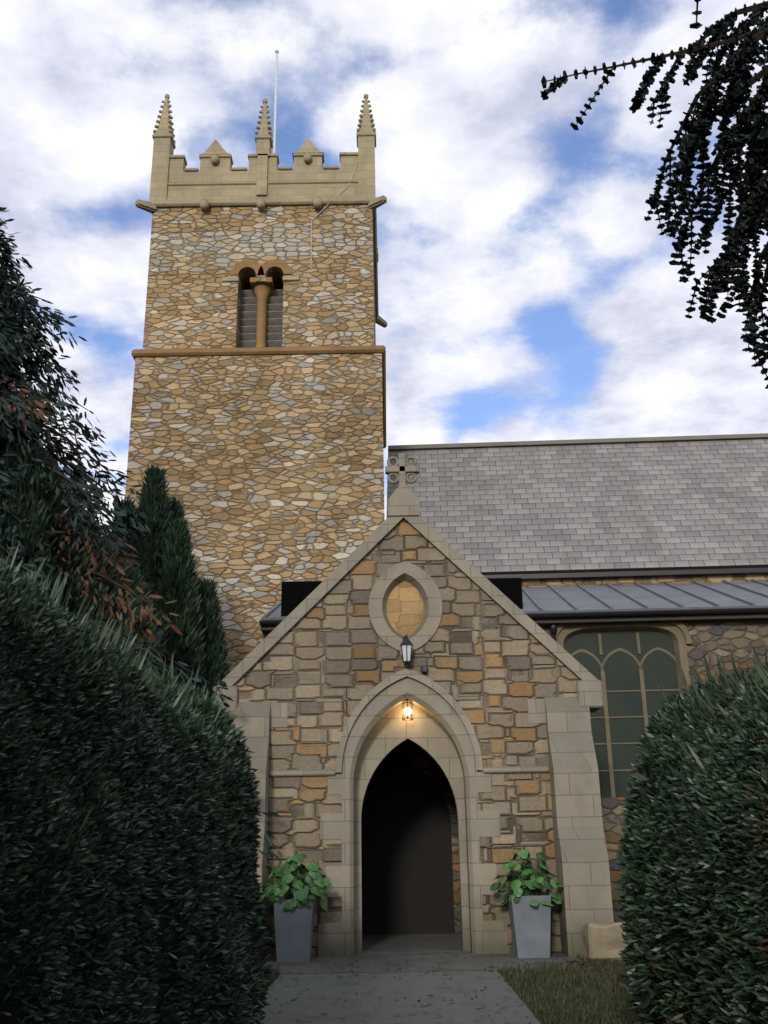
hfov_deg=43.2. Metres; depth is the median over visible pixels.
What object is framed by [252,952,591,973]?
porch apron
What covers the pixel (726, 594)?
lead roll
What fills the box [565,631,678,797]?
sheet window
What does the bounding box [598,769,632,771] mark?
saddle bar
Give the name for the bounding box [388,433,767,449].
nave ridge
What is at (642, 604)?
lead roll
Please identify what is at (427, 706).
moulding
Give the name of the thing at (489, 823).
jamb block
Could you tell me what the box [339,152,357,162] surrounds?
cope
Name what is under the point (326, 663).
porch front wall
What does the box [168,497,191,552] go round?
irish yew stem
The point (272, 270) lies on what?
belfry arch
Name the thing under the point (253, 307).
louvre
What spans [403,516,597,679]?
gable coping
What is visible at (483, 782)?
jamb block
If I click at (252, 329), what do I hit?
louvre
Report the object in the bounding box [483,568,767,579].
nave eave board
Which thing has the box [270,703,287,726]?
eave quoin
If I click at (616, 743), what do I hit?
saddle bar
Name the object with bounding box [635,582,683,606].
lead roll
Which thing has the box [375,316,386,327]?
gargoyle
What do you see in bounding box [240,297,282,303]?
louvre
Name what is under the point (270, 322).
louvre
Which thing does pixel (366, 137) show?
pinnacle
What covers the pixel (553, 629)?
downpipe
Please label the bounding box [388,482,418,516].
gable apex stone
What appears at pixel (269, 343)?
louvre
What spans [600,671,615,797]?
mullion
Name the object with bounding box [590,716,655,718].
saddle bar
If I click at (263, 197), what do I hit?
string course
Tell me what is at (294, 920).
planter
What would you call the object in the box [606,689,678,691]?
saddle bar
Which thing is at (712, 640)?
aisle wall
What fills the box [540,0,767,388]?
cedar boughs
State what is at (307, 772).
porch string
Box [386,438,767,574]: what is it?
nave roof
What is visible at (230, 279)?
belfry impost
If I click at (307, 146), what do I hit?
gablet
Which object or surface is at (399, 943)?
porch floor
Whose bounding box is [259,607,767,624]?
aisle gutter
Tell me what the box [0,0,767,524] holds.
sky
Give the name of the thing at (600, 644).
mullion
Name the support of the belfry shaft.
on the tower at (196, 254)
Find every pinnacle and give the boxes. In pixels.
[149,94,175,200]
[255,99,272,156]
[356,94,375,197]
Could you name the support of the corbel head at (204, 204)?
attached to the cornice at (269, 202)
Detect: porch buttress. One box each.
[230,702,270,958]
[544,697,613,957]
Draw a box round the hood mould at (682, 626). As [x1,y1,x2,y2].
[556,622,691,643]
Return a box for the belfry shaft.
[253,284,271,346]
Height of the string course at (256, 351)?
0.180 m
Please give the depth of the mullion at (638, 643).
17.33 m
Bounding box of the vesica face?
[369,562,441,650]
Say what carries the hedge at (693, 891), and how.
on the ground at (529, 1008)
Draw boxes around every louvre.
[239,318,282,325]
[239,326,282,333]
[239,333,281,340]
[239,340,281,347]
[240,290,282,296]
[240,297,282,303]
[240,304,282,311]
[240,311,282,318]
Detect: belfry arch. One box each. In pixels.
[230,260,263,274]
[238,267,255,279]
[258,259,291,273]
[266,266,282,276]
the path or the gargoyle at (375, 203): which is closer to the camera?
the path
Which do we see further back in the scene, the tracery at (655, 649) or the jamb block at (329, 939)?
the tracery at (655, 649)
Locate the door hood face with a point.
(403, 673)
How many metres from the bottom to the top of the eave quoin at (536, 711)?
0.350 m
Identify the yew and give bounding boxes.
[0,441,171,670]
[153,515,207,690]
[192,576,234,696]
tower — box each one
[125,353,384,671]
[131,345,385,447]
[143,205,375,348]
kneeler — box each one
[212,686,237,711]
[576,680,603,712]
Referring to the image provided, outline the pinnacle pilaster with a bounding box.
[256,154,267,195]
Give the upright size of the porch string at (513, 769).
0.090 m
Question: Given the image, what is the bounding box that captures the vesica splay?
[382,573,428,638]
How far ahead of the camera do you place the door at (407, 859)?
16.24 m
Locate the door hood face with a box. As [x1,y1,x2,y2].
[335,668,482,772]
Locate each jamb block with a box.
[318,923,341,955]
[320,813,341,839]
[326,866,341,896]
[328,774,341,794]
[477,772,491,791]
[478,811,500,836]
[481,863,497,894]
[483,920,507,953]
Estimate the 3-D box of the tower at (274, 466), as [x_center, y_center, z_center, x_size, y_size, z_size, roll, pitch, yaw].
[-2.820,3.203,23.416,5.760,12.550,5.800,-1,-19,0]
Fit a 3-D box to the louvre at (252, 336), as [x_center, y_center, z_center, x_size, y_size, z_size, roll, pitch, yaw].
[-2.956,-4.190,23.530,1.300,0.204,0.252,-1,-19,0]
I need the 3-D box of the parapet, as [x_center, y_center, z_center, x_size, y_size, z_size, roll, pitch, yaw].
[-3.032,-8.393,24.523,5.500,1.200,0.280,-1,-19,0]
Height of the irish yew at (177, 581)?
7.022 m
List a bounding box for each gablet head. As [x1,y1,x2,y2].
[210,154,218,164]
[303,153,311,162]
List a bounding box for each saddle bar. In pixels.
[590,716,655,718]
[594,742,641,744]
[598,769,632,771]
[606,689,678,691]
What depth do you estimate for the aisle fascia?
17.18 m
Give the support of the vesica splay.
attached to the porch
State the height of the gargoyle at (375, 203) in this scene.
0.285 m
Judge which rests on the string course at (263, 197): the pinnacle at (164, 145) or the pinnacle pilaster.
the pinnacle pilaster
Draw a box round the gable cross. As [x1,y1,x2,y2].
[385,453,418,484]
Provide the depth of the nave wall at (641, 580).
20.95 m
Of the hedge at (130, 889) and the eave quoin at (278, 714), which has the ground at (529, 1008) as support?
the hedge at (130, 889)
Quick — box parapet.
[167,156,357,196]
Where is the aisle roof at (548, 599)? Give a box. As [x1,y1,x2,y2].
[261,581,767,619]
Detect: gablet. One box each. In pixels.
[199,139,228,154]
[292,138,323,162]
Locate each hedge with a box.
[0,539,275,1023]
[614,640,767,1023]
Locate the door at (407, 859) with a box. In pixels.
[362,765,454,934]
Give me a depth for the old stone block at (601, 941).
12.20 m
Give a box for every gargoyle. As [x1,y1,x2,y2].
[135,199,156,212]
[368,195,386,209]
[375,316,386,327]
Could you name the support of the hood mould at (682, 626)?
attached to the window hood
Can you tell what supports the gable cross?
on the gable apex stone
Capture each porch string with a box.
[269,769,335,776]
[482,766,549,772]
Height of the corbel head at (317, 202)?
0.300 m
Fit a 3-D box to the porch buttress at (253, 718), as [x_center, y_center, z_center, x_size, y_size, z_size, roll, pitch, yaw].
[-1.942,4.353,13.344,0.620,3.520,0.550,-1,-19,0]
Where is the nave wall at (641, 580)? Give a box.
[505,567,767,586]
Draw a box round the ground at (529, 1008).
[250,955,646,1023]
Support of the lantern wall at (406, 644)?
attached to the porch
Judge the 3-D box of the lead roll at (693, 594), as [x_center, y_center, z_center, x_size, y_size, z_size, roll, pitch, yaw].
[5.978,1.586,19.040,0.053,0.046,3.778,-2,2,2]
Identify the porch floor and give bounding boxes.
[360,933,470,952]
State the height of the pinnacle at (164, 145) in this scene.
3.598 m
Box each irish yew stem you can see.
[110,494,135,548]
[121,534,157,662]
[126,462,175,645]
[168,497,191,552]
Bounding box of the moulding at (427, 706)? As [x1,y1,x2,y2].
[350,692,475,955]
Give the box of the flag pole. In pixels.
[273,49,278,152]
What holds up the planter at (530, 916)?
on the porch
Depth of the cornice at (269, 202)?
24.07 m
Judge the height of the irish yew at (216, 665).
6.024 m
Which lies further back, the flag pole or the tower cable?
the flag pole
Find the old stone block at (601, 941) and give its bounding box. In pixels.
[581,922,637,960]
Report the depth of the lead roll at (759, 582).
20.39 m
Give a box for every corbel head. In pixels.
[200,199,208,210]
[256,198,265,209]
[313,197,321,208]
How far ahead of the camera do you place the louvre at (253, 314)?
23.67 m
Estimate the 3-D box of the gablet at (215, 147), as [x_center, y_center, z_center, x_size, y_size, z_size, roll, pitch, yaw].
[-4.275,-9.210,24.794,0.800,0.460,0.380,-1,-19,0]
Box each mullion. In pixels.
[598,634,602,654]
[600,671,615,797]
[636,633,640,653]
[639,671,647,732]
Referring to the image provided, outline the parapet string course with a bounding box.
[168,180,357,185]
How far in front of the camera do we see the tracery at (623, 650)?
17.31 m
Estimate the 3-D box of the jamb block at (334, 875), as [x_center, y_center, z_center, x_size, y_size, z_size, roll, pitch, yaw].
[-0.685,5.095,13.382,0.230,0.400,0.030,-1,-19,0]
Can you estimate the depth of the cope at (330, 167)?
24.41 m
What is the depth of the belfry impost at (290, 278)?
23.42 m
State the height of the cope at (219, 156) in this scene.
0.090 m
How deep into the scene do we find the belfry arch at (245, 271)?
23.63 m
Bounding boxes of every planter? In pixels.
[259,853,332,961]
[490,847,563,957]
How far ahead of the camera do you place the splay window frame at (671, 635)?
17.35 m
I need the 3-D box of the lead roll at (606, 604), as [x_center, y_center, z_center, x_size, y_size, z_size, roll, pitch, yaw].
[4.121,1.641,19.117,0.050,0.045,3.778,-2,2,2]
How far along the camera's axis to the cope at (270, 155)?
24.55 m
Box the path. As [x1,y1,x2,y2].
[249,970,539,1023]
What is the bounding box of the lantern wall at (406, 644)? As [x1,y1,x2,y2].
[400,635,426,672]
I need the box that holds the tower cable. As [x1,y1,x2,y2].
[311,161,357,265]
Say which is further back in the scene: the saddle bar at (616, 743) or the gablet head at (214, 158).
the gablet head at (214, 158)
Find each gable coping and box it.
[218,516,402,685]
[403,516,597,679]
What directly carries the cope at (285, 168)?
on the parapet
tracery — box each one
[571,649,603,671]
[601,648,641,671]
[639,647,675,670]
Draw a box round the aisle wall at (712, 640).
[262,620,767,932]
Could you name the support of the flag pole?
on the tower roof deck
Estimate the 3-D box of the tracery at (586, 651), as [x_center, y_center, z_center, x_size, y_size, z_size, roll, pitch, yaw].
[3.539,2.672,17.306,0.747,0.470,0.001,-2,-19,2]
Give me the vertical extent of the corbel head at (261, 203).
0.300 m
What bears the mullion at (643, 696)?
attached to the aisle wall at (712, 640)
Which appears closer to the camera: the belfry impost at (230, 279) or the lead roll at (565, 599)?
the lead roll at (565, 599)
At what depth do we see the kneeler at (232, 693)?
14.11 m
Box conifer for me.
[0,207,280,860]
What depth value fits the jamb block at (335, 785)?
13.78 m
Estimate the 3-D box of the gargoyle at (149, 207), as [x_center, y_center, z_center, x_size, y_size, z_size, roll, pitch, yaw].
[-5.889,-7.581,23.991,0.554,0.285,0.215,17,-25,-42]
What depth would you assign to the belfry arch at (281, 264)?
23.55 m
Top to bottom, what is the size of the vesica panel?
0.880 m
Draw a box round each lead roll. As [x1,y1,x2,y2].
[263,601,280,617]
[522,586,542,610]
[548,585,577,609]
[577,584,612,608]
[606,583,647,607]
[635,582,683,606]
[664,582,718,606]
[693,581,754,605]
[722,580,767,597]
[751,579,767,585]
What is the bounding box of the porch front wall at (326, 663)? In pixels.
[234,519,579,956]
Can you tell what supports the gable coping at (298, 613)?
attached to the porch
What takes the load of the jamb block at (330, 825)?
attached to the porch
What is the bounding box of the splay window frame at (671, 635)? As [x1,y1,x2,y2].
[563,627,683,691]
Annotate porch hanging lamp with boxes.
[402,699,412,720]
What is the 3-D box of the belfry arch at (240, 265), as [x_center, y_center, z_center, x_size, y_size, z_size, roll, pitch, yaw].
[-3.319,-5.944,23.547,0.830,0.415,0.001,-1,-19,0]
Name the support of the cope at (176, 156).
on the parapet
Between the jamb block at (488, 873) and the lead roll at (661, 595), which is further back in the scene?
the lead roll at (661, 595)
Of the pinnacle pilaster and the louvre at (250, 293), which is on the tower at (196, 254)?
the louvre at (250, 293)
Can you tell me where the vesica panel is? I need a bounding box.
[386,581,423,636]
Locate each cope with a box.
[169,155,186,165]
[184,168,198,171]
[199,154,232,164]
[231,167,247,170]
[248,153,278,164]
[278,167,292,169]
[293,153,323,162]
[323,166,338,168]
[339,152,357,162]
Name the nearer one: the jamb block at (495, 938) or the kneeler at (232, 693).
the jamb block at (495, 938)
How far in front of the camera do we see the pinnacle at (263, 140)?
24.73 m
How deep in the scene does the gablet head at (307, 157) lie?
24.41 m
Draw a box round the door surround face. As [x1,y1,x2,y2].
[342,677,484,955]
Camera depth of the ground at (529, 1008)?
9.29 m
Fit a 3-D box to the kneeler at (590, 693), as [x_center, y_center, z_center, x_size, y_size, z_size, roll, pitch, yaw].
[3.003,2.738,14.388,0.360,0.400,0.630,-1,-19,0]
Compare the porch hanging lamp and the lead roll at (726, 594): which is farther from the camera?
the lead roll at (726, 594)
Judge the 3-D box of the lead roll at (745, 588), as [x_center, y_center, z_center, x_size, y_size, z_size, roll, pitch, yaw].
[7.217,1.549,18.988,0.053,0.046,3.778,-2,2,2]
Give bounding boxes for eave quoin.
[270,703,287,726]
[527,699,545,722]
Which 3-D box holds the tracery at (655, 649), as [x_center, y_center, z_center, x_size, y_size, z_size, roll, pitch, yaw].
[4.890,2.632,17.250,0.747,0.470,0.001,-2,-19,2]
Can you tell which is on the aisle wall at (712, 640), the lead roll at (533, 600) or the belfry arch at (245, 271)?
the lead roll at (533, 600)
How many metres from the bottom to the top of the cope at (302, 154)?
0.090 m
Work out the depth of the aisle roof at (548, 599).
18.59 m
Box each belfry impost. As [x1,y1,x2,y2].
[222,277,241,290]
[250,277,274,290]
[283,276,298,281]
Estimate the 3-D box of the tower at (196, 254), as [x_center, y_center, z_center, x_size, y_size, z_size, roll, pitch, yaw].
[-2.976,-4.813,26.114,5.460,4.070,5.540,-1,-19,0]
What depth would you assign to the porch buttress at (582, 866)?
13.27 m
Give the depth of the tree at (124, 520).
17.46 m
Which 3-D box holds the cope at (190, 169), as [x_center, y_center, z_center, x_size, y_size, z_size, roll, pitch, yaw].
[-4.855,-8.576,24.583,0.360,0.080,0.360,-1,-19,0]
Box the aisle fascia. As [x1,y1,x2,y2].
[260,613,767,632]
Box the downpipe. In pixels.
[549,624,557,640]

